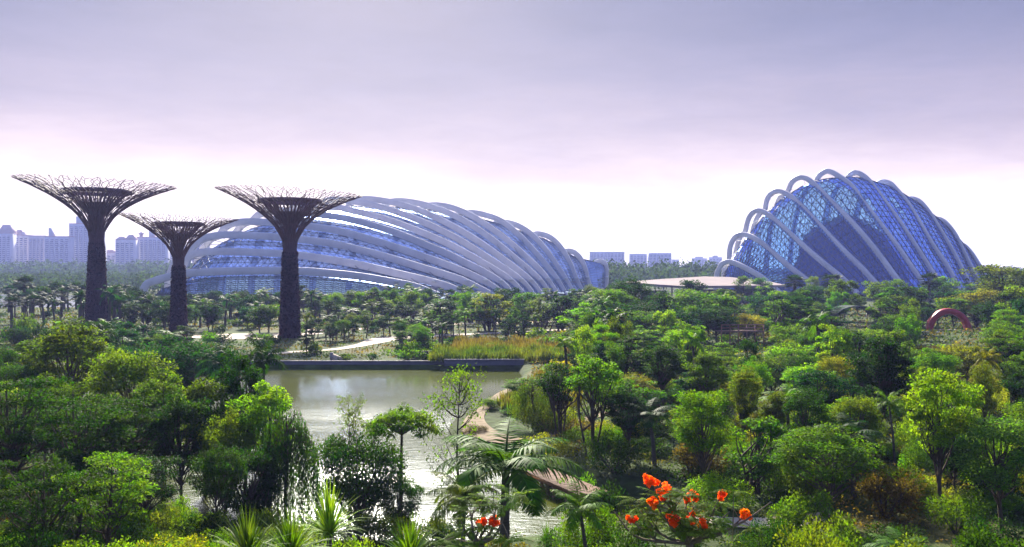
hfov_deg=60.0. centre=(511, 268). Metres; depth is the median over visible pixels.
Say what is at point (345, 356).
shrub
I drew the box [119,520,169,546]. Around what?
shrub
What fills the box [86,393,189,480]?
layered tree
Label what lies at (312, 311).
broadleaf tree
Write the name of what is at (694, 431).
upright tree
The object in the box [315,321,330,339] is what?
slender tree
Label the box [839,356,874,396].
vase shaped tree
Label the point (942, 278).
bushy tree
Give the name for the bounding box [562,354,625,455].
many stemmed tree
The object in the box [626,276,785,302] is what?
pavilion
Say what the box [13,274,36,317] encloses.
fan palm
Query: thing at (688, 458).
shrub
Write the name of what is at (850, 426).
palm tree
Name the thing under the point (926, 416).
upright tree
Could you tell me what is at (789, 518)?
shrub
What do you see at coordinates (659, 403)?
vase shaped tree
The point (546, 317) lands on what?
vase shaped tree
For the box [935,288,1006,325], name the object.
broadleaf tree
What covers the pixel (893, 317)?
broadleaf tree
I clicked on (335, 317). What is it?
slender tree
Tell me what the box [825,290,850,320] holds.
bushy tree
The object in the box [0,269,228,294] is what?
woods
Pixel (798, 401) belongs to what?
broadleaf tree
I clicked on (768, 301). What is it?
bushy tree
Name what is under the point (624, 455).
shrub
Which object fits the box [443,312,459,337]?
slender tree
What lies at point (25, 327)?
shrub
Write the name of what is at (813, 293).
bushy tree
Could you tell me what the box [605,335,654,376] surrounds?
slender tree
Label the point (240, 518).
shrub
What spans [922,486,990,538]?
shrub
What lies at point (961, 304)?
bushy tree
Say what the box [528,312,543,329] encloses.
palm tree
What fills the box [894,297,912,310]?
broadleaf tree
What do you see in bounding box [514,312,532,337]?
slender tree
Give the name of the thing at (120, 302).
fan palm
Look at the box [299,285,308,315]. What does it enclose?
slender tree
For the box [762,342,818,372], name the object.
broadleaf tree
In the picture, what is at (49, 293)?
palm tree
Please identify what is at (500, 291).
slender tree
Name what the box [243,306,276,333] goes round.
bushy tree
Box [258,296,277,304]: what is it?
broadleaf tree
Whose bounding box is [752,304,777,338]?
broadleaf tree
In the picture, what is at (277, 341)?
shrub
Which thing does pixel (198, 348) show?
broadleaf tree
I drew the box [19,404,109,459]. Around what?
broadleaf tree
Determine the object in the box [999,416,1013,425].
vase shaped tree
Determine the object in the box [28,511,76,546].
shrub
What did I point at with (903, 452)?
shrub
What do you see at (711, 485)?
shrub
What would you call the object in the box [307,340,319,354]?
shrub
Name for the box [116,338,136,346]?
palm tree
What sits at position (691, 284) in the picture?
bushy tree
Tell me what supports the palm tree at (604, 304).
on the ground at (626, 482)
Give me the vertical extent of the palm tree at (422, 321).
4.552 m
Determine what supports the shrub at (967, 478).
on the ground at (626, 482)
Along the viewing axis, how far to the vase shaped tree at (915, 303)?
157.82 m
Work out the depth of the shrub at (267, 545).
35.80 m
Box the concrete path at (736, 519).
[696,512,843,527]
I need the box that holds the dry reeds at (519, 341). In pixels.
[450,333,570,353]
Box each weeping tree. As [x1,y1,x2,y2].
[251,406,322,526]
[507,383,552,428]
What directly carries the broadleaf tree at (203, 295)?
on the ground at (626, 482)
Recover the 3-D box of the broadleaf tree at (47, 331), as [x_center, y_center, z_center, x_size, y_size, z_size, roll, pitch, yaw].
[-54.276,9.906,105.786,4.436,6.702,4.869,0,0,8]
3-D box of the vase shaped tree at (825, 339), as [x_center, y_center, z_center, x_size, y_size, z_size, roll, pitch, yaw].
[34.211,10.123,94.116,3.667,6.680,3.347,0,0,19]
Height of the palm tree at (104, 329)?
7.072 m
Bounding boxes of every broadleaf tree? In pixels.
[0,344,22,366]
[0,359,38,391]
[1,363,37,388]
[2,328,30,350]
[2,391,28,414]
[17,371,82,458]
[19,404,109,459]
[22,399,63,461]
[41,324,75,365]
[46,321,85,361]
[77,347,182,454]
[85,320,116,356]
[90,425,152,468]
[105,344,126,355]
[108,454,183,521]
[109,335,198,392]
[110,326,143,350]
[111,321,140,338]
[144,389,227,503]
[145,326,180,345]
[152,333,173,349]
[153,306,169,329]
[153,336,238,404]
[157,295,169,303]
[185,441,248,514]
[188,304,204,323]
[195,293,211,303]
[196,406,255,512]
[197,307,227,328]
[216,444,291,522]
[227,295,262,311]
[234,292,262,301]
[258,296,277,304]
[272,292,279,299]
[303,307,321,318]
[306,423,408,539]
[320,292,348,317]
[321,325,340,341]
[322,304,353,318]
[332,307,361,316]
[334,319,350,339]
[348,318,361,339]
[361,299,388,318]
[370,470,424,537]
[374,315,392,334]
[392,321,407,345]
[405,323,431,343]
[411,326,433,345]
[420,288,433,311]
[509,304,535,320]
[525,300,539,316]
[544,300,571,310]
[563,327,596,353]
[564,352,593,368]
[572,325,595,367]
[580,293,601,304]
[581,310,597,342]
[583,284,601,293]
[589,343,613,366]
[590,288,640,319]
[591,317,606,340]
[602,309,634,324]
[602,314,635,364]
[604,340,629,375]
[605,275,655,329]
[614,300,663,334]
[626,310,668,335]
[626,349,677,361]
[641,290,690,318]
[656,308,702,347]
[660,290,739,325]
[660,328,702,351]
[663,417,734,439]
[668,388,741,496]
[694,305,740,342]
[716,288,739,309]
[726,378,763,420]
[728,313,766,339]
[731,365,763,416]
[735,338,762,369]
[736,354,794,395]
[739,315,773,340]
[740,303,759,315]
[740,355,774,412]
[741,293,777,313]
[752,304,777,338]
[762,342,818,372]
[767,323,806,348]
[768,421,885,517]
[779,294,804,317]
[781,353,825,383]
[781,385,830,436]
[788,327,829,351]
[812,304,847,320]
[812,355,855,392]
[821,326,857,373]
[828,394,886,481]
[851,329,890,339]
[877,314,924,332]
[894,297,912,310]
[894,312,921,350]
[898,304,918,326]
[905,348,951,369]
[912,347,962,380]
[915,434,981,493]
[919,306,942,326]
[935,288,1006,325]
[936,341,984,382]
[948,416,1023,528]
[957,264,1023,300]
[965,301,993,318]
[969,360,1002,423]
[979,302,1011,327]
[979,321,1023,352]
[985,292,1011,310]
[1000,401,1023,440]
[1004,284,1023,304]
[1011,395,1023,422]
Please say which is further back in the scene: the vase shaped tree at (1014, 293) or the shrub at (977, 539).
the vase shaped tree at (1014, 293)
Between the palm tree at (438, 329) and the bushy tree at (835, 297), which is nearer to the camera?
the palm tree at (438, 329)
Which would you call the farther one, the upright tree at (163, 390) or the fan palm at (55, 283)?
the fan palm at (55, 283)
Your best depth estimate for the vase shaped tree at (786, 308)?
150.62 m
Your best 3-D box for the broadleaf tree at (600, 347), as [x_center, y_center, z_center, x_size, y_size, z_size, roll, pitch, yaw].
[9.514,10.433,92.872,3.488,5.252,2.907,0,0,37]
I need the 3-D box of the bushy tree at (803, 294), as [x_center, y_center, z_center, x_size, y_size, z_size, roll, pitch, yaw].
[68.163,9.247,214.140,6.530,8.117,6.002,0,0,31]
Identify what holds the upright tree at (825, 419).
on the ground at (626, 482)
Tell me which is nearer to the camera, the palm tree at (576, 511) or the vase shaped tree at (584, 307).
the palm tree at (576, 511)
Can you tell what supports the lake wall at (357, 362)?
on the ground at (626, 482)
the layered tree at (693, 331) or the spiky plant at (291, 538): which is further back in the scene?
the layered tree at (693, 331)
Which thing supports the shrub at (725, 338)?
on the ground at (626, 482)
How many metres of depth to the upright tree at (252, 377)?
55.71 m
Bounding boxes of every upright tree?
[0,381,22,411]
[0,408,26,484]
[4,339,62,377]
[19,313,109,409]
[45,448,117,539]
[90,337,114,380]
[130,373,186,477]
[168,377,239,488]
[214,348,275,486]
[221,379,293,502]
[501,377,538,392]
[603,386,649,445]
[614,374,656,397]
[618,372,649,389]
[641,340,684,405]
[668,372,718,398]
[675,414,708,470]
[681,352,730,405]
[715,381,734,408]
[727,365,764,454]
[756,390,790,431]
[772,426,848,468]
[780,362,837,391]
[790,369,856,411]
[790,411,858,430]
[804,397,881,451]
[824,392,885,419]
[842,335,923,441]
[903,367,988,515]
[995,355,1023,393]
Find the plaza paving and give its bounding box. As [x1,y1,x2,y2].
[192,332,322,338]
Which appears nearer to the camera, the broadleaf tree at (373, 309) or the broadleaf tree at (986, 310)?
the broadleaf tree at (986, 310)
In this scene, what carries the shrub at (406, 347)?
on the ground at (626, 482)
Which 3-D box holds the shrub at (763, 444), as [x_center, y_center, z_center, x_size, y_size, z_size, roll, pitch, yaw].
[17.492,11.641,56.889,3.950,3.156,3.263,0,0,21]
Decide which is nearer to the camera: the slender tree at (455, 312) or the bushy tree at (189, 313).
the slender tree at (455, 312)
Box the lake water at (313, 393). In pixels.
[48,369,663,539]
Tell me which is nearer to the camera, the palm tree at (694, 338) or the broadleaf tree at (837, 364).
the broadleaf tree at (837, 364)
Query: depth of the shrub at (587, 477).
54.36 m
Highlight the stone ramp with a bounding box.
[330,352,342,359]
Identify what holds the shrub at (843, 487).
on the ground at (626, 482)
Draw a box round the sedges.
[497,368,588,434]
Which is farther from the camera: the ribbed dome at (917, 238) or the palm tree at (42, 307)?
the ribbed dome at (917, 238)
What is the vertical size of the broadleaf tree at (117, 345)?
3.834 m
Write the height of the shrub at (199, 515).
1.894 m
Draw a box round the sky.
[0,0,1023,268]
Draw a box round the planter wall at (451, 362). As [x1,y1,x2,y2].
[443,359,524,366]
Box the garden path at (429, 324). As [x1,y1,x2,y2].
[307,320,552,330]
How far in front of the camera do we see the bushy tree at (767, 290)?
266.41 m
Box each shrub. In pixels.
[0,326,24,343]
[0,511,39,541]
[0,519,18,543]
[0,521,69,546]
[0,526,51,546]
[8,497,47,521]
[11,318,36,327]
[14,312,35,332]
[14,324,36,331]
[26,319,46,343]
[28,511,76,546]
[40,310,52,316]
[49,308,71,313]
[54,535,141,546]
[82,502,149,525]
[85,507,154,546]
[105,541,169,546]
[114,539,151,546]
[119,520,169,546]
[136,502,181,535]
[136,532,209,546]
[145,318,159,323]
[150,494,198,519]
[153,526,214,545]
[156,508,201,534]
[158,537,216,546]
[160,507,230,538]
[171,510,219,542]
[190,526,231,546]
[191,514,230,541]
[200,330,218,343]
[201,517,269,541]
[211,541,236,546]
[212,324,225,334]
[214,333,231,343]
[226,319,243,325]
[226,513,271,538]
[227,529,307,546]
[229,526,277,546]
[244,322,255,327]
[247,333,271,339]
[247,506,281,542]
[255,516,298,532]
[256,339,266,348]
[258,524,298,541]
[263,335,280,344]
[271,523,326,546]
[277,537,343,546]
[289,515,324,539]
[300,346,321,353]
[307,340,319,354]
[314,519,364,546]
[339,353,355,359]
[343,535,384,546]
[352,506,404,546]
[362,325,385,332]
[365,353,381,359]
[369,321,387,330]
[382,516,450,546]
[385,349,418,359]
[394,344,403,352]
[402,344,414,359]
[403,339,423,348]
[412,341,422,348]
[413,346,426,358]
[418,352,428,359]
[420,340,430,348]
[421,513,466,546]
[443,336,460,342]
[458,424,488,433]
[478,396,505,408]
[486,535,529,546]
[497,319,508,326]
[499,336,514,341]
[499,407,512,413]
[501,327,514,336]
[513,327,527,336]
[518,402,577,431]
[519,432,578,458]
[525,327,546,337]
[534,527,591,546]
[537,335,559,344]
[537,362,575,371]
[542,368,571,376]
[546,353,563,361]
[548,358,575,376]
[548,472,596,500]
[552,505,620,546]
[557,418,604,437]
[558,425,606,447]
[561,541,615,546]
[566,390,583,411]
[579,507,657,546]
[583,430,643,475]
[588,479,630,511]
[594,415,645,443]
[594,423,626,450]
[625,416,673,447]
[627,540,652,546]
[632,437,673,458]
[664,385,680,400]
[670,383,681,399]
[671,443,733,477]
[675,439,735,453]
[684,470,756,509]
[685,461,746,487]
[717,366,732,381]
[718,533,772,546]
[719,334,734,342]
[720,462,756,480]
[722,407,740,427]
[725,424,764,450]
[726,435,755,460]
[728,357,741,368]
[730,423,757,441]
[731,364,740,375]
[732,513,789,546]
[733,411,767,430]
[736,329,768,337]
[754,457,799,490]
[755,424,791,451]
[758,461,826,505]
[766,487,851,536]
[767,413,795,428]
[772,514,846,546]
[792,510,861,546]
[804,480,848,501]
[846,536,887,546]
[853,467,927,517]
[861,520,929,546]
[869,442,903,460]
[869,468,943,485]
[873,417,888,445]
[878,464,936,497]
[881,487,924,506]
[881,532,929,546]
[886,396,907,427]
[891,416,922,458]
[896,445,931,464]
[897,436,933,474]
[898,425,957,453]
[914,345,929,352]
[919,399,954,408]
[919,482,969,506]
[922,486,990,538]
[924,345,950,356]
[924,454,976,486]
[952,520,1023,546]
[957,454,1020,501]
[957,465,993,491]
[959,378,993,406]
[964,514,1023,546]
[970,488,1023,516]
[971,411,994,429]
[975,472,1023,507]
[979,440,1016,460]
[990,388,1016,414]
[1016,467,1023,497]
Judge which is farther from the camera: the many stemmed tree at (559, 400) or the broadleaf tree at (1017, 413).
the many stemmed tree at (559, 400)
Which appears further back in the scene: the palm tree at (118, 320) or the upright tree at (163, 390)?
the palm tree at (118, 320)
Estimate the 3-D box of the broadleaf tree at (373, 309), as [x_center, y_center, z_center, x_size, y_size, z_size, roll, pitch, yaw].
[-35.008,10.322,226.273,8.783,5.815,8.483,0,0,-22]
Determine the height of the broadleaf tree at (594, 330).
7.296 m
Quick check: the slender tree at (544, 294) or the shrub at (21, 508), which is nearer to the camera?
the shrub at (21, 508)
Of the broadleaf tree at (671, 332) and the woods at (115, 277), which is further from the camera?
the woods at (115, 277)
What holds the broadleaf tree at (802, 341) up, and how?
on the ground at (626, 482)
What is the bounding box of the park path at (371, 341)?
[253,329,565,354]
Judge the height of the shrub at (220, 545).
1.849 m
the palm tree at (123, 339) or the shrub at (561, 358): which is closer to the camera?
the palm tree at (123, 339)
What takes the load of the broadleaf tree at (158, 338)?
on the ground at (626, 482)
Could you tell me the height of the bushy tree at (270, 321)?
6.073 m
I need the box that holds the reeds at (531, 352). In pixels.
[428,341,564,362]
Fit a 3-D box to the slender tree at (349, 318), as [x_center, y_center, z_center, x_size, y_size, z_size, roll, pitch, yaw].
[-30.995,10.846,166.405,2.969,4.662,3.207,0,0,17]
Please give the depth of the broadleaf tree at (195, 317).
202.93 m
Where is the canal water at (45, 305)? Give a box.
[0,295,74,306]
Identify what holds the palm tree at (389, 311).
on the ground at (626, 482)
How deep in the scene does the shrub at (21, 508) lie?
43.33 m
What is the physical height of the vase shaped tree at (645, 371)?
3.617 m
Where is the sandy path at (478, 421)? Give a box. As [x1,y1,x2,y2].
[462,389,604,443]
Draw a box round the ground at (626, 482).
[0,274,1023,546]
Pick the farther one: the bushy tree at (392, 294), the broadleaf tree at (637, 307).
the bushy tree at (392, 294)
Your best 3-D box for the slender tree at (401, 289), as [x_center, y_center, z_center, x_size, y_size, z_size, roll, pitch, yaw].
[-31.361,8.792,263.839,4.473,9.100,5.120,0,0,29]
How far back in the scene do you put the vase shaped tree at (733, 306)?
163.49 m
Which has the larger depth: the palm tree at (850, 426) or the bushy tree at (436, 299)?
the bushy tree at (436, 299)
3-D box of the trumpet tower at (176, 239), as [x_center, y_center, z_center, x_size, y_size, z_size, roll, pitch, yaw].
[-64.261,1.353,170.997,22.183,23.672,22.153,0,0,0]
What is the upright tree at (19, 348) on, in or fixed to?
on the ground at (626, 482)
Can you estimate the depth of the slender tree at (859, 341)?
101.21 m
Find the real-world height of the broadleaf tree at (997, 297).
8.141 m
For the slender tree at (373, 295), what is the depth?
203.40 m
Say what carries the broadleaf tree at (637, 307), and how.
on the ground at (626, 482)
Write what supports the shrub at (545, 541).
on the ground at (626, 482)
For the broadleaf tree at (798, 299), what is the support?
on the ground at (626, 482)
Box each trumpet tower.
[12,174,176,323]
[116,212,238,335]
[214,185,362,337]
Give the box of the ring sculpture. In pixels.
[925,308,974,330]
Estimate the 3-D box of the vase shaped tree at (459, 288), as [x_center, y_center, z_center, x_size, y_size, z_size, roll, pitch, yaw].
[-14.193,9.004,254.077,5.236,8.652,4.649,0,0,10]
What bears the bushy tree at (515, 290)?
on the ground at (626, 482)
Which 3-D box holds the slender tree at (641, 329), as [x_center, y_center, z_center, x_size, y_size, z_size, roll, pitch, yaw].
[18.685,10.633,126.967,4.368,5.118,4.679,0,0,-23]
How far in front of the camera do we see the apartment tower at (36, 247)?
1510.78 m
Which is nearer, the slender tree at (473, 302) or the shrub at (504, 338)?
the shrub at (504, 338)
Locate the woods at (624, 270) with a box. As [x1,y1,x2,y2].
[593,257,758,289]
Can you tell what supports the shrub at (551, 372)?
on the ground at (626, 482)
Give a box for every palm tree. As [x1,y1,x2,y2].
[5,292,17,317]
[30,294,51,322]
[39,290,59,310]
[41,297,62,326]
[51,297,75,320]
[60,284,77,311]
[70,289,85,323]
[72,298,85,322]
[87,321,118,340]
[96,285,125,320]
[98,317,121,324]
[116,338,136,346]
[117,283,131,293]
[133,321,155,334]
[136,294,158,323]
[155,330,185,347]
[191,297,213,327]
[194,339,246,403]
[215,293,238,325]
[244,330,288,422]
[245,301,265,326]
[252,287,273,296]
[257,290,269,298]
[271,296,280,316]
[299,310,315,337]
[302,288,321,319]
[308,292,327,317]
[320,314,334,324]
[339,313,349,334]
[340,307,361,314]
[381,284,400,291]
[383,307,396,334]
[398,316,410,336]
[402,285,425,318]
[414,317,430,325]
[422,310,432,327]
[426,470,500,546]
[432,323,445,342]
[433,321,452,344]
[435,416,587,546]
[450,313,460,337]
[455,308,472,337]
[460,284,477,309]
[468,292,482,320]
[490,307,501,336]
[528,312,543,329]
[545,478,613,546]
[546,290,561,319]
[551,333,578,377]
[576,290,596,299]
[587,307,609,320]
[588,295,615,310]
[592,320,606,340]
[597,307,632,331]
[615,397,677,465]
[678,327,705,364]
[712,291,739,334]
[758,385,815,433]
[800,308,839,359]
[814,412,890,499]
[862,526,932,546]
[873,387,908,464]
[895,396,920,419]
[968,343,1002,403]
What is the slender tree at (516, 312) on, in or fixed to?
on the ground at (626, 482)
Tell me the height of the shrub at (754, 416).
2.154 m
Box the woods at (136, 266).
[0,258,192,274]
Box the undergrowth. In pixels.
[0,303,1023,546]
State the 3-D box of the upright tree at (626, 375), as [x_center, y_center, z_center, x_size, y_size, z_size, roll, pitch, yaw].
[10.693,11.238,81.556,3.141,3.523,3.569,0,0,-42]
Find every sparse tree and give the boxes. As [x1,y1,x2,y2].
[333,391,366,527]
[418,361,499,529]
[960,383,990,418]
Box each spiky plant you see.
[213,503,284,546]
[254,506,333,546]
[293,474,368,546]
[378,511,443,546]
[531,521,558,543]
[596,533,633,546]
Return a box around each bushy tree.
[17,289,38,316]
[33,286,55,312]
[107,298,118,318]
[112,294,135,321]
[120,303,145,327]
[126,290,143,319]
[127,287,142,300]
[137,303,155,325]
[139,290,155,297]
[144,300,169,329]
[150,295,162,306]
[186,293,193,304]
[186,305,193,319]
[193,303,220,331]
[204,290,222,305]
[208,301,229,322]
[224,293,239,317]
[230,290,250,315]
[238,306,258,328]
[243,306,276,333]
[249,304,279,331]
[340,289,371,314]
[352,292,365,312]
[373,300,405,322]
[380,288,402,307]
[394,291,429,321]
[430,298,453,308]
[446,293,471,311]
[454,291,472,311]
[493,287,521,303]
[512,291,542,314]
[572,298,585,306]
[652,310,681,338]
[674,279,707,293]
[674,288,706,303]
[704,289,745,303]
[733,276,753,304]
[749,277,772,293]
[754,286,774,299]
[762,299,780,317]
[767,290,788,296]
[783,290,807,298]
[788,288,826,306]
[796,320,824,333]
[802,285,824,296]
[803,276,819,287]
[808,288,829,299]
[810,294,826,303]
[823,278,862,319]
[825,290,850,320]
[848,296,866,313]
[861,280,891,309]
[861,287,878,302]
[874,287,901,311]
[889,279,907,290]
[901,286,926,296]
[921,304,951,326]
[923,280,951,303]
[925,281,963,304]
[933,276,955,288]
[933,291,958,319]
[933,297,972,327]
[952,290,973,298]
[1009,298,1023,328]
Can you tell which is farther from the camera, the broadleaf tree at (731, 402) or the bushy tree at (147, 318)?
the bushy tree at (147, 318)
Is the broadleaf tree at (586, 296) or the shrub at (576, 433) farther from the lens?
the broadleaf tree at (586, 296)
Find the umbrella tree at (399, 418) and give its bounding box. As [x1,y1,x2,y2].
[361,402,444,505]
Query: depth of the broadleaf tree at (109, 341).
107.59 m
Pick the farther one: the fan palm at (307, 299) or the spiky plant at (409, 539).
the fan palm at (307, 299)
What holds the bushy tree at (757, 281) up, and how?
on the ground at (626, 482)
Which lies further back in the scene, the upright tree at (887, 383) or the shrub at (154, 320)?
the shrub at (154, 320)
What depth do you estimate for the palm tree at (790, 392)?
63.25 m
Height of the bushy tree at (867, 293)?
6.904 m
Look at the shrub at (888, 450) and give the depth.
59.46 m
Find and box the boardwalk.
[527,468,606,501]
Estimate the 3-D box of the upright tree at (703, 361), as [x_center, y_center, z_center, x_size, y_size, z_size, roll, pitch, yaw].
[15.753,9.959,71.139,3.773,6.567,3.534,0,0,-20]
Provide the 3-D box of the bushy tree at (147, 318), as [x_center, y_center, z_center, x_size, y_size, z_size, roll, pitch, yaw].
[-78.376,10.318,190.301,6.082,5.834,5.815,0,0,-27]
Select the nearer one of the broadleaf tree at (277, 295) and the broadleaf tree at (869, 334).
the broadleaf tree at (869, 334)
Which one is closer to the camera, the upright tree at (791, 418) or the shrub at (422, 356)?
the upright tree at (791, 418)
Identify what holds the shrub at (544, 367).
on the ground at (626, 482)
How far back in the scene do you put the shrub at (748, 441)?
63.35 m
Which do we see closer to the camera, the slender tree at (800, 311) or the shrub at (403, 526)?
the shrub at (403, 526)
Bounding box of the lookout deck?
[715,324,763,346]
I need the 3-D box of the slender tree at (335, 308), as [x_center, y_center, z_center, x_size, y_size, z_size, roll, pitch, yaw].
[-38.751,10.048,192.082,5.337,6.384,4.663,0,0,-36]
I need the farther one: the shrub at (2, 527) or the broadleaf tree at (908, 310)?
the broadleaf tree at (908, 310)
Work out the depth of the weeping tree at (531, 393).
71.44 m
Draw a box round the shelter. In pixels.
[830,305,872,325]
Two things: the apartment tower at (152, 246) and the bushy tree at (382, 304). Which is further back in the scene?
the apartment tower at (152, 246)
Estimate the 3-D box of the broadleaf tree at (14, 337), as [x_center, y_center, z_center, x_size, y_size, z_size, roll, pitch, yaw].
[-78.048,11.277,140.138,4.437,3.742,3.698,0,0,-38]
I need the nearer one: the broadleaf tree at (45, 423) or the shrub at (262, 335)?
the broadleaf tree at (45, 423)
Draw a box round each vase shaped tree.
[417,300,457,333]
[456,286,466,292]
[456,299,484,322]
[471,292,513,330]
[525,297,556,329]
[549,295,579,331]
[568,301,595,317]
[576,289,588,299]
[586,361,605,383]
[598,320,631,365]
[628,362,669,388]
[644,391,674,430]
[681,305,706,332]
[703,342,737,366]
[704,390,729,461]
[717,301,745,334]
[723,415,789,494]
[762,299,800,336]
[764,294,786,310]
[770,339,803,374]
[773,356,788,393]
[774,299,798,338]
[805,308,820,324]
[817,335,852,372]
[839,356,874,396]
[858,384,888,414]
[868,316,892,332]
[870,307,885,329]
[870,324,910,342]
[874,294,921,323]
[874,328,915,398]
[891,332,915,356]
[899,298,920,320]
[942,402,984,448]
[987,302,1019,336]
[996,288,1023,324]
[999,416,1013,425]
[1012,335,1023,348]
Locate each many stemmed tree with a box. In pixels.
[531,359,586,439]
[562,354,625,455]
[604,375,666,437]
[895,365,933,430]
[997,370,1023,412]
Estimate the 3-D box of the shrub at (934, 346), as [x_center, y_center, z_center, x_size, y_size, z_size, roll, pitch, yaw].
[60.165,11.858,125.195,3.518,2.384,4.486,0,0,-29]
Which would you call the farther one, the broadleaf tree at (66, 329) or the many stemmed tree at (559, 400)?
the broadleaf tree at (66, 329)
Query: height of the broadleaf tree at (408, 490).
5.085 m
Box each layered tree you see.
[0,374,85,499]
[0,452,109,546]
[0,467,12,491]
[14,392,142,512]
[45,451,160,546]
[57,349,95,376]
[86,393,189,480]
[591,322,619,359]
[667,325,694,339]
[681,351,736,375]
[976,328,1023,374]
[991,308,1023,333]
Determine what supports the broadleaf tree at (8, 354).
on the ground at (626, 482)
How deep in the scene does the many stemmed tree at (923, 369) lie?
67.36 m
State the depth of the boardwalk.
53.39 m
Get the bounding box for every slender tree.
[125,331,154,350]
[131,338,155,353]
[172,325,196,344]
[297,332,314,353]
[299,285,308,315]
[300,290,309,311]
[302,318,323,343]
[309,299,323,315]
[311,316,325,336]
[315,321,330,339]
[319,300,342,321]
[324,323,341,343]
[332,312,348,334]
[342,314,354,336]
[357,310,374,337]
[360,291,385,318]
[388,317,411,343]
[392,301,420,318]
[394,331,409,344]
[400,283,413,292]
[404,292,422,320]
[406,332,430,343]
[424,316,441,338]
[432,288,449,300]
[438,313,454,338]
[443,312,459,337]
[453,306,463,333]
[467,294,499,329]
[472,305,484,331]
[482,289,510,319]
[488,299,505,324]
[500,316,515,335]
[508,306,520,335]
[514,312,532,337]
[539,288,553,302]
[553,314,569,329]
[556,302,595,329]
[559,324,593,362]
[566,290,580,321]
[568,289,578,298]
[603,291,620,309]
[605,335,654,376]
[619,330,661,355]
[630,325,648,340]
[637,326,676,346]
[642,347,692,402]
[665,321,709,370]
[714,342,738,365]
[733,309,752,321]
[777,304,815,335]
[789,290,814,318]
[789,292,811,317]
[801,296,824,309]
[803,345,821,359]
[813,323,845,369]
[818,316,857,333]
[836,328,874,354]
[865,296,895,328]
[869,326,900,343]
[874,287,897,307]
[897,286,924,304]
[917,287,928,321]
[960,309,982,328]
[983,338,1023,393]
[985,334,1005,369]
[1010,319,1023,337]
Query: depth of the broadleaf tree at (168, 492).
43.75 m
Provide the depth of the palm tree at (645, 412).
58.63 m
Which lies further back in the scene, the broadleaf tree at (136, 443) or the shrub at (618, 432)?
the shrub at (618, 432)
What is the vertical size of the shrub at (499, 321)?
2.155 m
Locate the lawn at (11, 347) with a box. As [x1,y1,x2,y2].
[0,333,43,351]
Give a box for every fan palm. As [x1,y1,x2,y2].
[0,285,17,311]
[0,296,23,327]
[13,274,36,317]
[16,292,29,320]
[21,294,43,319]
[47,283,60,310]
[50,281,63,309]
[52,288,69,316]
[57,283,72,309]
[70,282,81,308]
[70,290,85,317]
[77,284,85,314]
[109,284,124,324]
[112,296,129,323]
[131,297,149,323]
[301,293,319,312]
[363,298,379,323]
[416,302,433,313]
[445,289,456,312]
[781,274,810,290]
[816,274,844,305]
[915,272,941,303]
[962,283,977,291]
[975,274,1001,290]
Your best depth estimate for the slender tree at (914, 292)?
200.07 m
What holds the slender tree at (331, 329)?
on the ground at (626, 482)
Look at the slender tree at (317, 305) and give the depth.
213.12 m
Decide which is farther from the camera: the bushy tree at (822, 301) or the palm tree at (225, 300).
the bushy tree at (822, 301)
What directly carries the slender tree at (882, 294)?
on the ground at (626, 482)
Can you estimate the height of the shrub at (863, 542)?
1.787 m
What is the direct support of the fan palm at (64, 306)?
on the ground at (626, 482)
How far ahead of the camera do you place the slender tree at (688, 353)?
90.64 m
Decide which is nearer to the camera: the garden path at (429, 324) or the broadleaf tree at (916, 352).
the broadleaf tree at (916, 352)
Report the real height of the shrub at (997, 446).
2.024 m
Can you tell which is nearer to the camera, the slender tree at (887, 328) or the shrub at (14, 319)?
the slender tree at (887, 328)
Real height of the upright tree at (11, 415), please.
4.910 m
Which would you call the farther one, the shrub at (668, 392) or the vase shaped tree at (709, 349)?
the vase shaped tree at (709, 349)
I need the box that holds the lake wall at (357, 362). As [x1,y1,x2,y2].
[194,360,443,364]
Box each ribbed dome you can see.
[140,196,608,305]
[713,169,986,297]
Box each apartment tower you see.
[0,225,16,266]
[16,230,27,264]
[28,235,44,264]
[44,228,74,264]
[68,216,106,263]
[107,250,114,264]
[115,235,138,264]
[137,231,169,265]
[589,252,624,265]
[629,254,646,266]
[648,253,670,267]
[690,257,706,266]
[708,256,721,264]
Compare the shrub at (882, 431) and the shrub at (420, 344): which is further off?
the shrub at (420, 344)
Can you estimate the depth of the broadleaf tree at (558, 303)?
206.90 m
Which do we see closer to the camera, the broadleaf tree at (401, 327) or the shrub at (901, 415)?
the shrub at (901, 415)
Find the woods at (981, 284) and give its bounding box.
[953,269,1021,298]
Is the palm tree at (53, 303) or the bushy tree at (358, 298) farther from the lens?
the bushy tree at (358, 298)
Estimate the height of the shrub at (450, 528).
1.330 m
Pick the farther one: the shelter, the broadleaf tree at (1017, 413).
the shelter
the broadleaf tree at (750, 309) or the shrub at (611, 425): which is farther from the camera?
the broadleaf tree at (750, 309)
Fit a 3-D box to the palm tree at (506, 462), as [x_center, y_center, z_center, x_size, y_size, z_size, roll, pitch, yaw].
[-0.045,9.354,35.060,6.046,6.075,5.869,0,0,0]
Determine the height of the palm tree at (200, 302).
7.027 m
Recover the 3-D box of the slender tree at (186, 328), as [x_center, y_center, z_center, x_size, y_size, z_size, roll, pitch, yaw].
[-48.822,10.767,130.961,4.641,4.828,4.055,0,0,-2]
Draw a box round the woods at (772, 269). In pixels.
[756,266,1023,274]
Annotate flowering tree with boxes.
[421,484,539,546]
[614,473,772,546]
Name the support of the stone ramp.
on the ground at (626, 482)
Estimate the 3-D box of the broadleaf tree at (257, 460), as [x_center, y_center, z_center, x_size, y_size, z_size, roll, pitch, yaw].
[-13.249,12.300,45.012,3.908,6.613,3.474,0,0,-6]
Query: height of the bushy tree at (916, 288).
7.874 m
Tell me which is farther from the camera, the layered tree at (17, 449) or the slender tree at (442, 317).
the slender tree at (442, 317)
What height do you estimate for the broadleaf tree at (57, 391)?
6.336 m
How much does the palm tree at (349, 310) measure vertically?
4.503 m
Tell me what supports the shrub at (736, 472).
on the ground at (626, 482)

